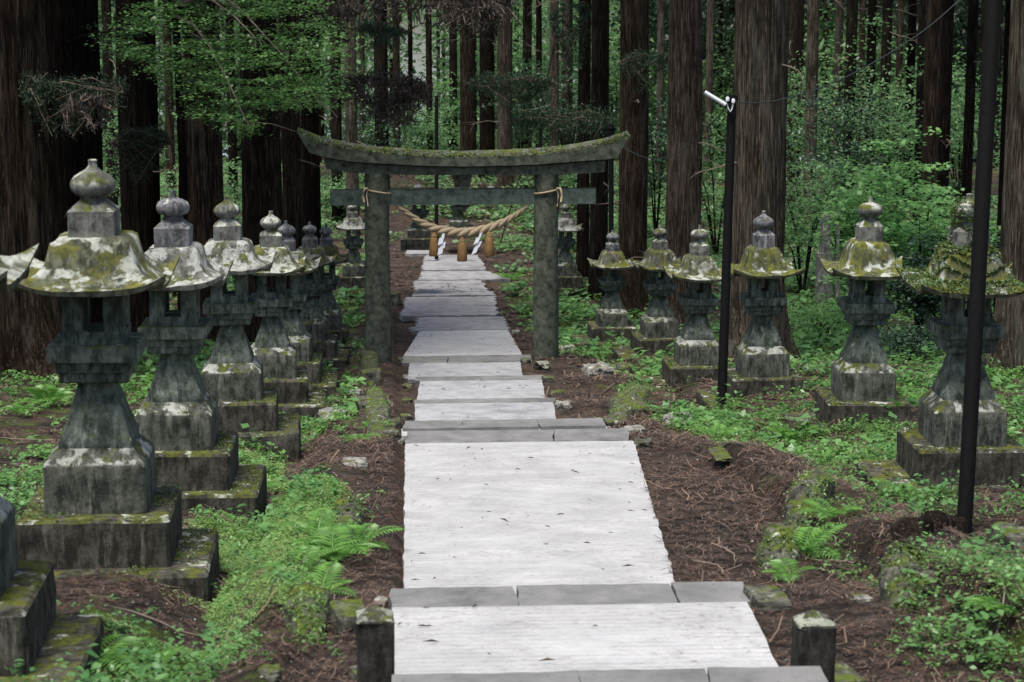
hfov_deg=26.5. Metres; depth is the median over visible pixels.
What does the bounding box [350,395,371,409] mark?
rock
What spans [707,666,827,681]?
edge stone
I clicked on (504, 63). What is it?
cedar tree
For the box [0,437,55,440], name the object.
fallen stick
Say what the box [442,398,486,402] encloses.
edge stone
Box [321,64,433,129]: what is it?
cedar bough
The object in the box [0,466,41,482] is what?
fern
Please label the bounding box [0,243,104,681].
stone lantern
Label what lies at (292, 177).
cedar tree
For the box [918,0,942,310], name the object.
cedar tree
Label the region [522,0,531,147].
cedar tree
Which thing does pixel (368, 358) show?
kerb stone
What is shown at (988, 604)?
fern
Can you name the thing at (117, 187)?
leafy shrub
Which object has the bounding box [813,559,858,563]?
fallen stick
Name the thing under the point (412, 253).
flagstone
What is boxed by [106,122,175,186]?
cedar bough
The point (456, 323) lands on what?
flagstone
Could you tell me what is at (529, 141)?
leaning sapling
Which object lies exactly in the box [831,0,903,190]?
cedar tree
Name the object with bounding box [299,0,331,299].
cedar tree
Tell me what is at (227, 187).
leafy shrub
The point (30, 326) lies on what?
cedar tree
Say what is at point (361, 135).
leafy shrub
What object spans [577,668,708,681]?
edge stone
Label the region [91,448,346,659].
ground cover plants
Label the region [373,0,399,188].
cedar tree
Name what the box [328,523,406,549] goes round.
fern
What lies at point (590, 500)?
path slab
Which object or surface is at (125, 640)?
fern
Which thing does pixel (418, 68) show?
sky
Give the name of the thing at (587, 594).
edge stone
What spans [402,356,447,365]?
edge stone
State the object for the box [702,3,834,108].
leafy shrub
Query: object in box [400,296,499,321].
flagstone
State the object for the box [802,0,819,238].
cedar tree
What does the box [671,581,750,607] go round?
edge stone
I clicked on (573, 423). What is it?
edge stone
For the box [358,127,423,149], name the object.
leafy shrub
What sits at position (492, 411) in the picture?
path slab
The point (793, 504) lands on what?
rock
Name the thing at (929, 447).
stone lantern
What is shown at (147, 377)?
fern
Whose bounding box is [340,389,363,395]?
rock
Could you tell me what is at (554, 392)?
rock
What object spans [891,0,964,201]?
cedar tree
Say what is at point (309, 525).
fern
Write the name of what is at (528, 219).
ground cover
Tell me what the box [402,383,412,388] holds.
rock
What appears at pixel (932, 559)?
moss carpet
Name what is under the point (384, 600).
rock
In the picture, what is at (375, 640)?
stone post
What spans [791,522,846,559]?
fern
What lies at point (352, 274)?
stone lantern
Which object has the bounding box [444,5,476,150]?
cedar tree
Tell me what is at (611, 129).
thin pole
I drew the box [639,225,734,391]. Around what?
stone lantern
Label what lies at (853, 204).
leafy shrub
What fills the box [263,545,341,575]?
fern
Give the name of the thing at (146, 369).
ground cover
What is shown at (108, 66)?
cedar tree
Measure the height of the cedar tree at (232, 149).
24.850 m
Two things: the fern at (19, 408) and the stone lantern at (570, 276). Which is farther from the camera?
the stone lantern at (570, 276)
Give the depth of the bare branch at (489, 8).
41.93 m
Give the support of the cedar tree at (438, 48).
on the ground at (394, 371)
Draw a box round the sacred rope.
[362,187,562,261]
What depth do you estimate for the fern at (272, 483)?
19.30 m
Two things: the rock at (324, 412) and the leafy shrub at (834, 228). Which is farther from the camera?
the leafy shrub at (834, 228)
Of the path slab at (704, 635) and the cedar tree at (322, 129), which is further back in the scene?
the cedar tree at (322, 129)
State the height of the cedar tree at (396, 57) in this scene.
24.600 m
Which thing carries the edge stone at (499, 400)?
on the ground at (394, 371)
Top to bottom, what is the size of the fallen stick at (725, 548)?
0.126 m
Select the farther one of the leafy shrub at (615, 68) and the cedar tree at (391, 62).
the cedar tree at (391, 62)
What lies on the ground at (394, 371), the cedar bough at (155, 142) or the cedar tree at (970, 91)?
the cedar tree at (970, 91)
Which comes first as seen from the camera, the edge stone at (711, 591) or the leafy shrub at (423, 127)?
the edge stone at (711, 591)
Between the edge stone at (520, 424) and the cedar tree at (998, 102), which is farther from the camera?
the cedar tree at (998, 102)
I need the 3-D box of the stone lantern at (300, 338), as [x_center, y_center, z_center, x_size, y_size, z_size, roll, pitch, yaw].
[-3.184,-0.415,32.065,1.176,2.724,1.136,-1,10,-2]
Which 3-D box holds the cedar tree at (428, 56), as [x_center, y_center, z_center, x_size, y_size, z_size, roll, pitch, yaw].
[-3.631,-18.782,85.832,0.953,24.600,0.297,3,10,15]
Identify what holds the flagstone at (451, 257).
on the ground at (394, 371)
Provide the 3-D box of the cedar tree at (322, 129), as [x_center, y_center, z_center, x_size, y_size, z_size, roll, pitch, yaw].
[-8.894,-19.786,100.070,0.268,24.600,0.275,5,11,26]
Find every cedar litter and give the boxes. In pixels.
[0,236,1023,452]
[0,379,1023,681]
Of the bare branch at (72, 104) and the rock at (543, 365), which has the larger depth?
the rock at (543, 365)
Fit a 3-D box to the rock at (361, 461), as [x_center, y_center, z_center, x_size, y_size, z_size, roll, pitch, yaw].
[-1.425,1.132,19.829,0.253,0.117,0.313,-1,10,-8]
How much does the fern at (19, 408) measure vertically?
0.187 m
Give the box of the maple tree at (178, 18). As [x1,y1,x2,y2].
[60,0,369,309]
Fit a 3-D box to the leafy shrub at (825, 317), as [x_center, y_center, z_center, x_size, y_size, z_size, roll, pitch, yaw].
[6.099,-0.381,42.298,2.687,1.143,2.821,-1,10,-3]
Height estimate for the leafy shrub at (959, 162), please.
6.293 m
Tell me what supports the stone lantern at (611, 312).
on the ground at (394, 371)
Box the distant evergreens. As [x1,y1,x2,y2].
[98,0,1005,165]
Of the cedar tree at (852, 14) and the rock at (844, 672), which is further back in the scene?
the cedar tree at (852, 14)
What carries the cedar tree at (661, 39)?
on the ground at (394, 371)
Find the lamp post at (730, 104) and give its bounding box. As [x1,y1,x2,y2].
[704,91,737,406]
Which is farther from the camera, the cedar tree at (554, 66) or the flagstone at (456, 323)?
the cedar tree at (554, 66)
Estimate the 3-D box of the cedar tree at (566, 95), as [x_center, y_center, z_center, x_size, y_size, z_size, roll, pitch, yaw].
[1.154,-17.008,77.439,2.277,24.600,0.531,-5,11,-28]
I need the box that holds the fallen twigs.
[15,358,1023,681]
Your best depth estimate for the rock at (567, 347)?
42.78 m
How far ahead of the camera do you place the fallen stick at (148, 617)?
11.78 m
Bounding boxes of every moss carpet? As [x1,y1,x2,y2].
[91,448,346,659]
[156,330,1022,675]
[668,417,1023,658]
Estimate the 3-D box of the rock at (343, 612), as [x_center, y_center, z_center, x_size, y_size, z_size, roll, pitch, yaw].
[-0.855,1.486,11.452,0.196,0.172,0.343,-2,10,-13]
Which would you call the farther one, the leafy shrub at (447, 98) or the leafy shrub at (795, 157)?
the leafy shrub at (447, 98)
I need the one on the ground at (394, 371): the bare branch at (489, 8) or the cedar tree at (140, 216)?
the cedar tree at (140, 216)
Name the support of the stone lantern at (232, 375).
on the ground at (394, 371)
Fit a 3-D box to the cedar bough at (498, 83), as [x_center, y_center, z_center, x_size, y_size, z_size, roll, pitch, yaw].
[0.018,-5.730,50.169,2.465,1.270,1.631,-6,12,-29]
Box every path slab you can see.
[392,602,778,673]
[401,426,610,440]
[403,441,674,592]
[404,330,520,355]
[408,362,521,382]
[415,402,555,420]
[417,380,544,402]
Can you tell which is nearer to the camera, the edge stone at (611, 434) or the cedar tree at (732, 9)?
the edge stone at (611, 434)
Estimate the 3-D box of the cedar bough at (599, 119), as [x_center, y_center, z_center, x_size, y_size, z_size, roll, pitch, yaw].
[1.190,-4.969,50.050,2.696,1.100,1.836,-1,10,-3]
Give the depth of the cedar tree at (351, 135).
71.38 m
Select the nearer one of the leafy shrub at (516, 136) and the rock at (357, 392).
the rock at (357, 392)
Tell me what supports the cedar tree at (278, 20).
on the ground at (394, 371)
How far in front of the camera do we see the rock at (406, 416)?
27.11 m
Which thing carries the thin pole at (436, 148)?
on the flagstone at (451, 257)
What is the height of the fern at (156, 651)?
0.131 m
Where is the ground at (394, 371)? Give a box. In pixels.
[0,145,1023,681]
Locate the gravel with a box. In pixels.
[96,359,1012,681]
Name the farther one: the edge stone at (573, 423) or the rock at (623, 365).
the rock at (623, 365)
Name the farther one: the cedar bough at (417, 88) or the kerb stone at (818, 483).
the cedar bough at (417, 88)
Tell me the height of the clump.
0.547 m
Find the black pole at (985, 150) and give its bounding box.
[957,0,1001,535]
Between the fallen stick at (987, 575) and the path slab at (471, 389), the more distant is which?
the path slab at (471, 389)
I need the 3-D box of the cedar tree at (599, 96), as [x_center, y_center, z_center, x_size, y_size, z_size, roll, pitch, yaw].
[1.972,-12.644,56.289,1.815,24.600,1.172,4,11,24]
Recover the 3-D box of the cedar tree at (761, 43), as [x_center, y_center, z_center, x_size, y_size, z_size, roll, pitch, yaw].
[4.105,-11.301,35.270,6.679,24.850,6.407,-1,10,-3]
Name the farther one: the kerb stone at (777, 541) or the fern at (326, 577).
the kerb stone at (777, 541)
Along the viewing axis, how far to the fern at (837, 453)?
21.34 m
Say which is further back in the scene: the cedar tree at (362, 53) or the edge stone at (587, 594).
the cedar tree at (362, 53)
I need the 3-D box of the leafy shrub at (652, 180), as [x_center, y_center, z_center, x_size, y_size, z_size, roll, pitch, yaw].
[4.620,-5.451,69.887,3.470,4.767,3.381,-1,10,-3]
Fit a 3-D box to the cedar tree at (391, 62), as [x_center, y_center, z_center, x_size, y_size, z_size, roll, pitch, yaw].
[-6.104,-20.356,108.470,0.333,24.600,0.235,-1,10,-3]
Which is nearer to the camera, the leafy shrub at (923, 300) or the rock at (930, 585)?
the rock at (930, 585)
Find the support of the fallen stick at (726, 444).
on the ground at (394, 371)
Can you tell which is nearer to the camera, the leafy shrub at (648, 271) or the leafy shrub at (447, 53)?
the leafy shrub at (648, 271)
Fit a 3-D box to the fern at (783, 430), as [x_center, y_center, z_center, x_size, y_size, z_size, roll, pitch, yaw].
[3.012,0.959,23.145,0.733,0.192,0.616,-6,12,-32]
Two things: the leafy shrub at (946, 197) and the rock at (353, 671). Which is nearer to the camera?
the rock at (353, 671)
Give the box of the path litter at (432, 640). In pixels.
[398,330,651,660]
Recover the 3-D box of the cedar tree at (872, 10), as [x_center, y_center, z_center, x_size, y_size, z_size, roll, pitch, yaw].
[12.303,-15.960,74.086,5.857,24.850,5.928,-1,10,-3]
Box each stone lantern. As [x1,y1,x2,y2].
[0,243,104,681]
[14,159,219,604]
[134,190,266,521]
[201,196,300,461]
[250,211,326,421]
[277,220,338,400]
[299,222,349,371]
[319,224,359,352]
[335,205,364,288]
[400,183,437,249]
[444,187,473,237]
[558,204,584,287]
[571,230,635,351]
[612,225,680,361]
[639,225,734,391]
[696,211,805,407]
[784,196,913,426]
[856,193,1023,493]
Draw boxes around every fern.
[0,399,44,415]
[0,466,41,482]
[13,384,73,405]
[95,634,139,672]
[120,636,183,675]
[137,374,153,385]
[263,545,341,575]
[267,479,280,489]
[278,507,363,544]
[286,526,380,560]
[290,561,356,597]
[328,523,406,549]
[339,433,377,441]
[359,420,393,427]
[494,271,524,280]
[698,424,736,439]
[761,421,824,438]
[761,559,817,583]
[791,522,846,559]
[797,333,828,344]
[799,498,863,519]
[814,449,845,458]
[868,478,931,501]
[908,392,921,404]
[961,584,1023,615]
[1007,426,1023,435]
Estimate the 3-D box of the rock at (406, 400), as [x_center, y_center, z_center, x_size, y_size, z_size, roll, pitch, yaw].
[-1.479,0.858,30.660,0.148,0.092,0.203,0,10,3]
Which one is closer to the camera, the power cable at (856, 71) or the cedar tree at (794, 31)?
the power cable at (856, 71)
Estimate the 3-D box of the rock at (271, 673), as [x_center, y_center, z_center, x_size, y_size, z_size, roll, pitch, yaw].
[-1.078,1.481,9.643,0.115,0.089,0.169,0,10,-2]
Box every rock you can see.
[257,663,281,681]
[318,407,349,422]
[329,598,364,632]
[335,498,351,504]
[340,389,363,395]
[342,456,368,468]
[348,665,356,680]
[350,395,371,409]
[360,368,381,383]
[374,596,388,606]
[382,427,400,440]
[390,292,401,306]
[390,417,401,432]
[397,437,405,444]
[400,413,412,419]
[401,398,411,402]
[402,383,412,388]
[511,330,519,333]
[520,357,530,363]
[521,301,532,313]
[533,361,550,369]
[542,375,554,382]
[550,389,563,395]
[554,400,572,409]
[559,344,574,353]
[581,362,614,377]
[602,417,626,427]
[607,396,647,416]
[608,362,635,373]
[622,424,645,433]
[634,438,651,448]
[663,411,691,425]
[708,445,731,461]
[743,585,791,610]
[784,494,799,519]
[835,663,866,681]
[849,593,873,601]
[917,569,936,600]
[985,522,1023,551]
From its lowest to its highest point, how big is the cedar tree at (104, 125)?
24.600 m
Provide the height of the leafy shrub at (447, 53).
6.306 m
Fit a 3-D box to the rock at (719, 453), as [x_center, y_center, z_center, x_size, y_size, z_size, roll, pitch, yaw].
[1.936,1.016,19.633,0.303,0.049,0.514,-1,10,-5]
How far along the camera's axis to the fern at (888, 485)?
17.49 m
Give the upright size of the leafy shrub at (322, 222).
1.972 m
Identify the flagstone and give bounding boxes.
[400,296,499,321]
[405,250,428,256]
[412,280,488,291]
[412,291,495,296]
[412,317,510,334]
[417,271,510,282]
[421,260,485,270]
[422,255,480,262]
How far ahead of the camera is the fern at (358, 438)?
22.50 m
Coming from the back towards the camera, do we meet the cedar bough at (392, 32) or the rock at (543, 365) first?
the cedar bough at (392, 32)
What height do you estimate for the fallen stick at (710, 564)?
0.082 m
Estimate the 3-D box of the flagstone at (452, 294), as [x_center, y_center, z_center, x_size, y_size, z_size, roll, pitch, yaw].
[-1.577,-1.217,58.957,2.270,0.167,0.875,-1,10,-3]
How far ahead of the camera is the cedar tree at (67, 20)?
36.36 m
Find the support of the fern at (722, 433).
on the ground at (394, 371)
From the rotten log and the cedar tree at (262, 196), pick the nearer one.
the rotten log
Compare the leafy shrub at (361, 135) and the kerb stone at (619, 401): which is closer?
the kerb stone at (619, 401)
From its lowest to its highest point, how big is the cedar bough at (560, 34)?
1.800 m
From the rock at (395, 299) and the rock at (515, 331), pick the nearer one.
the rock at (515, 331)
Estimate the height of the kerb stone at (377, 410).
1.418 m
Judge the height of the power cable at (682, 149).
1.946 m
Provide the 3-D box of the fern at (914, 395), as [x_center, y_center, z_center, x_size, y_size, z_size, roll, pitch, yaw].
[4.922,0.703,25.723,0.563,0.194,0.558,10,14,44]
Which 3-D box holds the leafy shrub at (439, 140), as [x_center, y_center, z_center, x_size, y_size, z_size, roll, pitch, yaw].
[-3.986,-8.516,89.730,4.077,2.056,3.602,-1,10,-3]
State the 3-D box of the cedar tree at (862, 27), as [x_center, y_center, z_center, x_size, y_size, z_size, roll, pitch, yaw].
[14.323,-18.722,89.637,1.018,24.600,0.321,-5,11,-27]
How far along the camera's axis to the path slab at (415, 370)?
37.06 m
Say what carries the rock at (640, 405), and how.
on the ground at (394, 371)
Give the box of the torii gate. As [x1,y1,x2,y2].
[297,127,629,362]
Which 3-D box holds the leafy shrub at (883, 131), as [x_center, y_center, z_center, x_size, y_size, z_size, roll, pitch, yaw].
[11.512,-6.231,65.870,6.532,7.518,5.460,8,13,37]
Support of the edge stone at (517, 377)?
on the ground at (394, 371)
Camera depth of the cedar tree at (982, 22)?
79.00 m
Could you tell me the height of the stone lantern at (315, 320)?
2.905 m
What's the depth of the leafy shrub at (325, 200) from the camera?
73.82 m
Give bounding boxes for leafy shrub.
[102,111,176,229]
[160,171,224,295]
[222,141,241,287]
[320,172,364,216]
[321,216,337,237]
[324,89,425,181]
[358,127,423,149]
[360,99,459,150]
[370,110,458,148]
[409,67,496,144]
[415,24,548,115]
[427,120,496,149]
[457,122,537,148]
[473,42,619,174]
[476,41,590,148]
[532,1,667,130]
[559,174,617,211]
[611,95,709,229]
[647,237,660,279]
[653,72,797,254]
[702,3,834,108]
[714,49,911,220]
[784,126,948,296]
[784,129,873,295]
[786,53,924,242]
[787,293,894,342]
[793,156,896,284]
[796,8,1001,250]
[828,308,943,363]
[839,162,1000,329]
[862,44,1000,199]
[865,224,999,348]
[893,183,992,262]
[965,229,1000,318]
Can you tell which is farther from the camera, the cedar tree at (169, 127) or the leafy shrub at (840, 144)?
the cedar tree at (169, 127)
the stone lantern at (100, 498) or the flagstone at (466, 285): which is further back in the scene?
the flagstone at (466, 285)
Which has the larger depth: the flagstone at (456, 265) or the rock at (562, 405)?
the flagstone at (456, 265)
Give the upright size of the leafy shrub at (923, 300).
2.426 m
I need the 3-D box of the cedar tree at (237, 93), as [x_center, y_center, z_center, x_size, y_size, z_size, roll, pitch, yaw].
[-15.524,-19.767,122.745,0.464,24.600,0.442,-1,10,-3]
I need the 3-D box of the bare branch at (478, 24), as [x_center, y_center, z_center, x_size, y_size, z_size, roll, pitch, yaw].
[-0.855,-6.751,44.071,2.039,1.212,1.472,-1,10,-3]
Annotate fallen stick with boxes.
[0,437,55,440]
[107,605,241,636]
[691,559,726,575]
[707,441,743,460]
[711,542,735,562]
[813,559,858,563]
[922,630,996,648]
[983,574,1005,632]
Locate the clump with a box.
[278,571,334,643]
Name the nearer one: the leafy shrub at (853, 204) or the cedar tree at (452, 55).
the leafy shrub at (853, 204)
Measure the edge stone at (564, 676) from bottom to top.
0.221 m
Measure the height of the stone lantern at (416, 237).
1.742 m
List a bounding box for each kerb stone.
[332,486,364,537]
[359,348,381,386]
[361,385,391,439]
[605,383,652,419]
[750,518,809,570]
[782,467,837,526]
[875,536,927,612]
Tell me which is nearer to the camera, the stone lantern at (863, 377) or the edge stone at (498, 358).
the stone lantern at (863, 377)
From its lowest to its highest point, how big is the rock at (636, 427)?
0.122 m
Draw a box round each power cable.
[624,109,723,158]
[735,0,959,103]
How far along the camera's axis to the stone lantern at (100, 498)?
13.18 m
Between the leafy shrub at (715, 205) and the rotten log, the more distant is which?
the leafy shrub at (715, 205)
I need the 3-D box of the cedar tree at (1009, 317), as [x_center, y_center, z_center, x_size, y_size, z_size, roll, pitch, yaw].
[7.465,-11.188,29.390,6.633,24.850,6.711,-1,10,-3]
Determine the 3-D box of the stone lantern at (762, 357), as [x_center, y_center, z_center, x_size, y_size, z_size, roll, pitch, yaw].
[3.141,-0.370,28.586,1.288,2.676,1.133,-1,10,-4]
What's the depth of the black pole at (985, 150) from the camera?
15.69 m
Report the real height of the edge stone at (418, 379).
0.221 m
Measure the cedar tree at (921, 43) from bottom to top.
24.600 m
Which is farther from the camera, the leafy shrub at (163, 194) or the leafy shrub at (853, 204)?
the leafy shrub at (163, 194)
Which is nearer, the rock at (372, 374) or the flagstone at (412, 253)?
the rock at (372, 374)
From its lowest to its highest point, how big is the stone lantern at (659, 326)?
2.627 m
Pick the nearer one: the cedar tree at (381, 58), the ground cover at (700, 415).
the ground cover at (700, 415)
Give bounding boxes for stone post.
[356,606,394,681]
[790,610,836,681]
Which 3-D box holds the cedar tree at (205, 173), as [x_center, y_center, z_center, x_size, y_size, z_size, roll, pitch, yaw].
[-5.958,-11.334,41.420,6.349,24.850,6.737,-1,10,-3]
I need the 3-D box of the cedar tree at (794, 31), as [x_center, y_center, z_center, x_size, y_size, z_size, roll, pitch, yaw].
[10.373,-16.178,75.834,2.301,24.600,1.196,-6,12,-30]
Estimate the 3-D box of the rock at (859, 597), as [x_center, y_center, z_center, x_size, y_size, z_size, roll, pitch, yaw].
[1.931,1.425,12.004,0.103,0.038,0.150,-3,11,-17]
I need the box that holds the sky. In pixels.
[113,0,1002,158]
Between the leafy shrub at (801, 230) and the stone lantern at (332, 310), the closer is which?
the stone lantern at (332, 310)
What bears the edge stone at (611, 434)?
on the ground at (394, 371)
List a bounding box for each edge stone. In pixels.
[389,586,517,608]
[392,670,579,681]
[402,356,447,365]
[403,420,461,430]
[405,430,553,443]
[414,399,440,411]
[415,376,480,385]
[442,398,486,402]
[447,355,479,362]
[461,419,538,429]
[480,355,531,362]
[480,375,543,379]
[487,398,555,403]
[516,583,677,605]
[537,418,605,429]
[554,428,628,440]
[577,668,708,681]
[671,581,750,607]
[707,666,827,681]
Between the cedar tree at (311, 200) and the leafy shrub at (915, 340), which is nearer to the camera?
the leafy shrub at (915, 340)
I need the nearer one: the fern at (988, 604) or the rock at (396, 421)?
the fern at (988, 604)
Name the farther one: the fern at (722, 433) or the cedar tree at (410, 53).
the cedar tree at (410, 53)
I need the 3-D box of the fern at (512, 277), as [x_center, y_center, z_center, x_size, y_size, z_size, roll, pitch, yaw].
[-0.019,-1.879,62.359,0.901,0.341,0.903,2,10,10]
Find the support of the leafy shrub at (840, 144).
on the ground at (394, 371)
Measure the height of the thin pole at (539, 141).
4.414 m
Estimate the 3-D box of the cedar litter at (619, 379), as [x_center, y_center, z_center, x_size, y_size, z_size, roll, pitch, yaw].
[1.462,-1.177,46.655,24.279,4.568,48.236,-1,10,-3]
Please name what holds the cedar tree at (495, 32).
on the ground at (394, 371)
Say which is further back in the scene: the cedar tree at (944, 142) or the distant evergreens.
the distant evergreens
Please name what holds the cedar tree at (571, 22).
on the ground at (394, 371)
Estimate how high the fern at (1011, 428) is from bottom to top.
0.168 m
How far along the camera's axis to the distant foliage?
96.07 m
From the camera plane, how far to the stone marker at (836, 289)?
55.99 m
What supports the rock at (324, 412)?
on the ground at (394, 371)
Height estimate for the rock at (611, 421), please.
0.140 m
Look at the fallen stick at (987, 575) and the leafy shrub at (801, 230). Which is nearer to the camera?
the fallen stick at (987, 575)
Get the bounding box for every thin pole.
[435,96,437,258]
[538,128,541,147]
[607,123,614,274]
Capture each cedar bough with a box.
[17,63,139,142]
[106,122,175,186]
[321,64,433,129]
[354,18,414,54]
[458,66,568,119]
[505,101,619,147]
[547,0,590,70]
[618,48,667,94]
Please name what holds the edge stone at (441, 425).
on the ground at (394, 371)
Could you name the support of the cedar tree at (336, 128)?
on the ground at (394, 371)
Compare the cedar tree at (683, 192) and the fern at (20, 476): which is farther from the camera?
the cedar tree at (683, 192)
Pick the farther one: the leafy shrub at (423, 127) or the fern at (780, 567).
the leafy shrub at (423, 127)
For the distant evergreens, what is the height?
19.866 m
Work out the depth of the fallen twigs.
16.11 m
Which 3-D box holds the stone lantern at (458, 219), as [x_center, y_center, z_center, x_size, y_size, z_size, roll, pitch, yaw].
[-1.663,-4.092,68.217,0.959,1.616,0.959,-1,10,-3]
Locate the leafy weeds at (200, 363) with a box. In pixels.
[0,269,1023,681]
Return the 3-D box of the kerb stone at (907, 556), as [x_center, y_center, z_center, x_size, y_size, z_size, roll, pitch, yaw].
[2.179,1.416,12.140,0.320,0.425,1.188,2,10,11]
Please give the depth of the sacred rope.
39.46 m
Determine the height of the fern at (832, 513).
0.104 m
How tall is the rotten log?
0.780 m
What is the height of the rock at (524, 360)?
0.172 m
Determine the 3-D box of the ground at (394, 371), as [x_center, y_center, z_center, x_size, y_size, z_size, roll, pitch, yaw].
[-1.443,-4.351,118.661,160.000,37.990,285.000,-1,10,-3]
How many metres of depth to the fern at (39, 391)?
27.64 m
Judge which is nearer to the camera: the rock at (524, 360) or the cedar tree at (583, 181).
the rock at (524, 360)
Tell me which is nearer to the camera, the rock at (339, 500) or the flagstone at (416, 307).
the rock at (339, 500)
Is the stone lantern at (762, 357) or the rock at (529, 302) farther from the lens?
the rock at (529, 302)
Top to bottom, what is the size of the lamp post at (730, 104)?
3.970 m
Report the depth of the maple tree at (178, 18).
33.27 m
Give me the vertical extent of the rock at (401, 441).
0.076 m
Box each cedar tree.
[0,0,61,382]
[46,0,102,321]
[99,17,104,160]
[100,0,116,203]
[113,0,176,197]
[115,0,178,331]
[116,0,229,357]
[223,0,238,200]
[227,0,282,344]
[235,24,240,159]
[277,0,281,162]
[277,0,323,313]
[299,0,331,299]
[317,1,321,162]
[319,1,343,225]
[319,3,324,136]
[320,1,362,235]
[359,2,365,138]
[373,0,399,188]
[388,10,392,136]
[392,4,408,147]
[408,0,422,144]
[425,0,432,149]
[436,10,448,144]
[442,19,445,122]
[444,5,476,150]
[444,17,457,150]
[465,5,518,187]
[475,18,477,145]
[478,16,515,179]
[494,15,496,128]
[514,4,518,127]
[516,0,560,216]
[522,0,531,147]
[523,0,569,187]
[535,0,541,147]
[536,0,614,279]
[554,0,608,299]
[570,0,572,143]
[597,0,648,317]
[628,0,725,330]
[655,0,668,183]
[688,0,843,360]
[703,0,714,177]
[716,0,733,140]
[726,0,734,126]
[786,0,824,207]
[795,0,803,178]
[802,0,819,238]
[820,0,834,162]
[831,0,857,225]
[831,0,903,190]
[856,0,865,164]
[862,0,917,200]
[875,0,917,219]
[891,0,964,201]
[893,0,903,170]
[912,0,925,221]
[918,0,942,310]
[937,0,954,240]
[961,0,981,300]
[974,0,984,194]
[982,0,1023,375]
[993,0,1002,167]
[996,0,1010,248]
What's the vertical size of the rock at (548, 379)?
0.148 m
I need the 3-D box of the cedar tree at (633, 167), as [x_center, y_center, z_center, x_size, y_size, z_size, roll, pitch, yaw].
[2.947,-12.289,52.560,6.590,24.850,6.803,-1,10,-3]
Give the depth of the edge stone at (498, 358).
39.87 m
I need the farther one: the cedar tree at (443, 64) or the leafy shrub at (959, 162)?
the cedar tree at (443, 64)
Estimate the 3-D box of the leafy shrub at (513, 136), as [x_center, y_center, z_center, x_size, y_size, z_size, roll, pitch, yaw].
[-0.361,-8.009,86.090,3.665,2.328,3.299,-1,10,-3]
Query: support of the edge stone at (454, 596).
on the ground at (394, 371)
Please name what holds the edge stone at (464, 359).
on the ground at (394, 371)
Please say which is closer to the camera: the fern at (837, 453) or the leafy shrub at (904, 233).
the fern at (837, 453)
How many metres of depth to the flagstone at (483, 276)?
62.58 m
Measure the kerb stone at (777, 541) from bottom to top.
0.491 m
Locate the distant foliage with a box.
[98,0,1002,169]
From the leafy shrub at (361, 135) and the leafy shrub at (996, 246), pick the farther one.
the leafy shrub at (361, 135)
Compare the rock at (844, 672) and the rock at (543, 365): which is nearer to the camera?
the rock at (844, 672)
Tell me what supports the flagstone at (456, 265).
on the ground at (394, 371)
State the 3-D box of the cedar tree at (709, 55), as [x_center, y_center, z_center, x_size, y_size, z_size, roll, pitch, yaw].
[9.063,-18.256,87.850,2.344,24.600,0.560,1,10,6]
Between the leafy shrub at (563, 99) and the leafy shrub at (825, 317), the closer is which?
the leafy shrub at (825, 317)
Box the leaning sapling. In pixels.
[500,38,556,242]
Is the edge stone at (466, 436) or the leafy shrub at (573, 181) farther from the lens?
the leafy shrub at (573, 181)
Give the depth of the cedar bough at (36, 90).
32.03 m
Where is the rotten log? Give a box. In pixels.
[890,510,967,545]
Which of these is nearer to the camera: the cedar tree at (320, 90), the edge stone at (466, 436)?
the edge stone at (466, 436)
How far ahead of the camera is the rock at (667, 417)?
24.61 m
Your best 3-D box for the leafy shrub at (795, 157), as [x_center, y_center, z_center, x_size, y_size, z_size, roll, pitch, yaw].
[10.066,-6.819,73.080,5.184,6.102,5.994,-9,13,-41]
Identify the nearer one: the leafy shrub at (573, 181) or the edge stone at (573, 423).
the edge stone at (573, 423)
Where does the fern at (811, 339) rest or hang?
on the ground at (394, 371)
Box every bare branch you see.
[59,92,115,134]
[285,0,523,52]
[426,0,517,34]
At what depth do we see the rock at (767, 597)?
11.81 m
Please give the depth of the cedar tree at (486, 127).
81.23 m
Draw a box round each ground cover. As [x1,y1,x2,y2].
[0,209,1023,471]
[0,365,1023,681]
[103,136,997,297]
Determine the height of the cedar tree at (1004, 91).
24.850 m
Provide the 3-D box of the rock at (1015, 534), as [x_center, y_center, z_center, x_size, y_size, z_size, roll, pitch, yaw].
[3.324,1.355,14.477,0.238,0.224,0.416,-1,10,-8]
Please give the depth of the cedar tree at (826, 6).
93.90 m
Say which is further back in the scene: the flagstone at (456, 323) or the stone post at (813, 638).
the flagstone at (456, 323)
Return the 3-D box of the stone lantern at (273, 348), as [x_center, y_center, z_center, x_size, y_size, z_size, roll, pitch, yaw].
[-2.998,-0.280,28.238,1.164,2.819,1.134,-1,10,-6]

